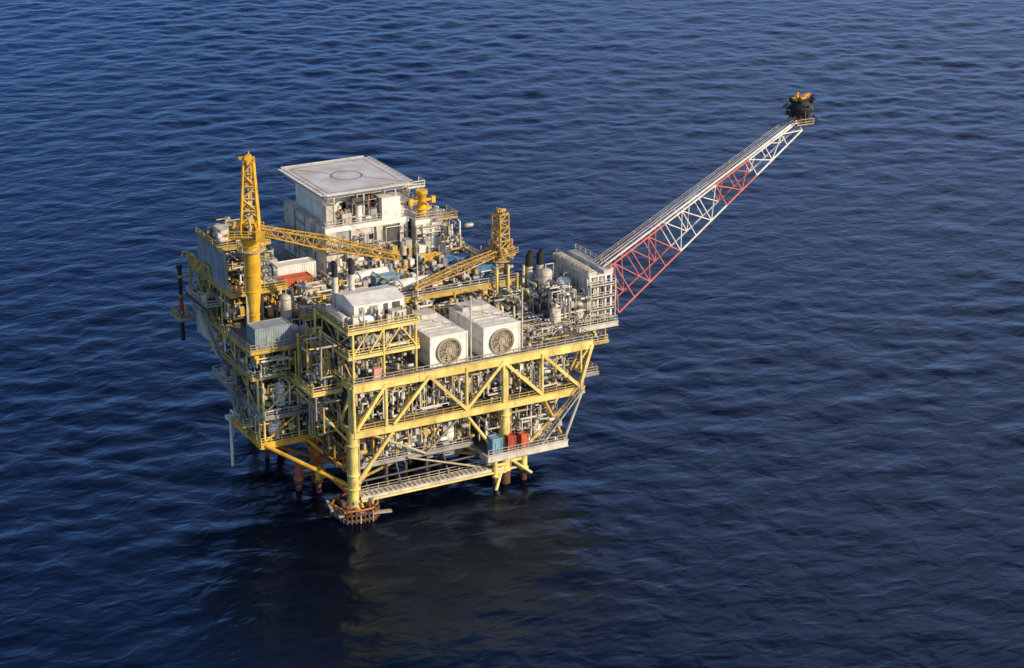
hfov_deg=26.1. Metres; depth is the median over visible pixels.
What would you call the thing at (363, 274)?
storage vessel
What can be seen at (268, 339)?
door
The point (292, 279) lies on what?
shipping container
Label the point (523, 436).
shipping container
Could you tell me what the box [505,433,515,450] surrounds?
shipping container
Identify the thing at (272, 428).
pressure vessel
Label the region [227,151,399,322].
pedestal crane
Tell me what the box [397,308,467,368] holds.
air cooler
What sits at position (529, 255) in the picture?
exhaust stack
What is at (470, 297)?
vent mast
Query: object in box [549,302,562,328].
pressure vessel
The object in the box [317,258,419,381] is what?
turbine module
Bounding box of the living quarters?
[278,156,473,276]
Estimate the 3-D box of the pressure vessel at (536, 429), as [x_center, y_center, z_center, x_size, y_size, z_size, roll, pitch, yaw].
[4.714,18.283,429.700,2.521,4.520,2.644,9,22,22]
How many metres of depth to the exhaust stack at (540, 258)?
441.60 m
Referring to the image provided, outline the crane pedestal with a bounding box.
[408,188,435,217]
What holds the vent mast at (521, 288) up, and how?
on the oil platform
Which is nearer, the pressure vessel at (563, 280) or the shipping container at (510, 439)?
the shipping container at (510, 439)
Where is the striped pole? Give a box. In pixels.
[176,264,192,340]
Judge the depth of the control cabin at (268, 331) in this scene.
413.26 m
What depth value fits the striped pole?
437.82 m
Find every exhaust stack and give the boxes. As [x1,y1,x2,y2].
[525,250,534,301]
[536,248,545,301]
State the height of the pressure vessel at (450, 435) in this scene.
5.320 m
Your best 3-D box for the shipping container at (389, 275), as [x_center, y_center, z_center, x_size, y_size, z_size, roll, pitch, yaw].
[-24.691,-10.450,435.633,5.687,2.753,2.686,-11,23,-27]
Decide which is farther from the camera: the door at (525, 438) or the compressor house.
the compressor house
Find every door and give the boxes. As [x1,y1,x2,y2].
[266,336,270,345]
[496,443,499,452]
[511,439,514,449]
[524,437,527,446]
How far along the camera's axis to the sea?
503.06 m
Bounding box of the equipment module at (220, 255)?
[195,214,277,290]
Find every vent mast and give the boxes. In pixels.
[415,253,419,298]
[469,295,472,356]
[520,287,523,348]
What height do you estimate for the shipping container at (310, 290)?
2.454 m
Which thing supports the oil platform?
in the sea
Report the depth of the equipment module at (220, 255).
425.11 m
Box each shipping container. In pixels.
[274,271,311,294]
[278,257,315,279]
[296,281,325,300]
[370,270,401,286]
[420,252,443,267]
[444,252,471,270]
[471,261,492,276]
[487,434,502,454]
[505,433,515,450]
[518,431,528,448]
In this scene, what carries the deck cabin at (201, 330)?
on the oil platform
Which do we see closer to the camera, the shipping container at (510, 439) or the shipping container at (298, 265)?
the shipping container at (510, 439)
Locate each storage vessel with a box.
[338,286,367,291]
[346,266,388,282]
[391,275,429,293]
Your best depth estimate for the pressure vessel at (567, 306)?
434.25 m
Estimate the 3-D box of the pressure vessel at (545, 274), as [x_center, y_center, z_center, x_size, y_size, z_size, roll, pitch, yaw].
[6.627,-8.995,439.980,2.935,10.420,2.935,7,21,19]
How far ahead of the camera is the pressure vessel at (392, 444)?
417.62 m
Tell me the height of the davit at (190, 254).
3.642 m
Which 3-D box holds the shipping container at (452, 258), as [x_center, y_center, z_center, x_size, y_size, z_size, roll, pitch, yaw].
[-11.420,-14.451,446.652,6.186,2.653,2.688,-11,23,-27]
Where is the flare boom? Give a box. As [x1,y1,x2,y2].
[587,92,817,315]
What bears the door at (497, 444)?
in the shipping container at (495, 441)
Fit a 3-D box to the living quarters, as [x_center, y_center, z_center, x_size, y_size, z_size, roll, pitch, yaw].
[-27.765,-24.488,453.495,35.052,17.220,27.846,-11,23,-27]
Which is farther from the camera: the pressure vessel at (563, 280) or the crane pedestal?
the crane pedestal
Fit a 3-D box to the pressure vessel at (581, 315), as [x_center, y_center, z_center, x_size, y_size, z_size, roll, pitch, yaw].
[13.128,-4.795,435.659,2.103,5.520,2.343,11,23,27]
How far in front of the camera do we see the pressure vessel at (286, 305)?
422.22 m
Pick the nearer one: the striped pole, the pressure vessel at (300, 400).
the pressure vessel at (300, 400)
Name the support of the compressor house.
on the oil platform
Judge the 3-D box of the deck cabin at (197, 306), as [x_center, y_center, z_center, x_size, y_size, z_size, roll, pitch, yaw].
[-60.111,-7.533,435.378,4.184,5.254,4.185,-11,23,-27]
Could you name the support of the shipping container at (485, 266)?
on the oil platform
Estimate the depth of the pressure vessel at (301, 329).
416.91 m
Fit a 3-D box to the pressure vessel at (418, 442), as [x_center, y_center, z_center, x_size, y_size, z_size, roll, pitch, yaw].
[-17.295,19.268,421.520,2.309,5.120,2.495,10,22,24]
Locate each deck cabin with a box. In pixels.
[192,280,220,312]
[196,311,221,340]
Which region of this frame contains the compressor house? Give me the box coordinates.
[552,243,616,324]
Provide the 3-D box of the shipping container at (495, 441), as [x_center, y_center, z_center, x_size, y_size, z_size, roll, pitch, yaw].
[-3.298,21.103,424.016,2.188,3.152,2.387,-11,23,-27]
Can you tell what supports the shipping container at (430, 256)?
on the oil platform
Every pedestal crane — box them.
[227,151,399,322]
[412,207,517,301]
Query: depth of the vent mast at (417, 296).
428.39 m
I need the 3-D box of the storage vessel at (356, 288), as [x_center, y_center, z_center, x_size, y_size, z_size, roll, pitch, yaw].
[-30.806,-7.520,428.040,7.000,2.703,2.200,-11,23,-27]
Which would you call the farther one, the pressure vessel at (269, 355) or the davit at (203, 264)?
the davit at (203, 264)
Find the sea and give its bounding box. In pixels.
[0,0,1023,667]
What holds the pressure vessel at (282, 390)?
on the oil platform
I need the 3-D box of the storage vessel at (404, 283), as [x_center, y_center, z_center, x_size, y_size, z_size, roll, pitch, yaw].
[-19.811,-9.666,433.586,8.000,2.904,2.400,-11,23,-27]
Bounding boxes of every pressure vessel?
[260,352,272,367]
[267,418,282,435]
[273,376,288,409]
[280,288,294,323]
[287,318,299,360]
[299,319,311,370]
[299,389,308,406]
[388,430,401,455]
[416,426,428,448]
[441,419,455,442]
[532,416,543,440]
[538,262,553,312]
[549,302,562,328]
[556,271,572,309]
[558,286,571,320]
[573,296,584,323]
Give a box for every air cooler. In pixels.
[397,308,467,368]
[449,299,519,358]
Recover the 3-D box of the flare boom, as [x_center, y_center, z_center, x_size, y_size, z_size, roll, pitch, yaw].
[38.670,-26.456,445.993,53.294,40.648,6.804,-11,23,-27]
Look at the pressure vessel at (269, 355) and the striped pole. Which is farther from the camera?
the striped pole
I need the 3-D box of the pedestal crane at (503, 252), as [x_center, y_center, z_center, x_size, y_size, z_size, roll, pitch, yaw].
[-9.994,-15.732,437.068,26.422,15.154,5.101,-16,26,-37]
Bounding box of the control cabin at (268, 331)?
[246,317,291,349]
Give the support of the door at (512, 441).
in the shipping container at (510, 439)
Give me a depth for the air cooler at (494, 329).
420.11 m
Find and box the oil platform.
[170,235,618,524]
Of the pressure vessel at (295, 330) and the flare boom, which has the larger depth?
the flare boom
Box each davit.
[181,250,197,269]
[194,260,211,279]

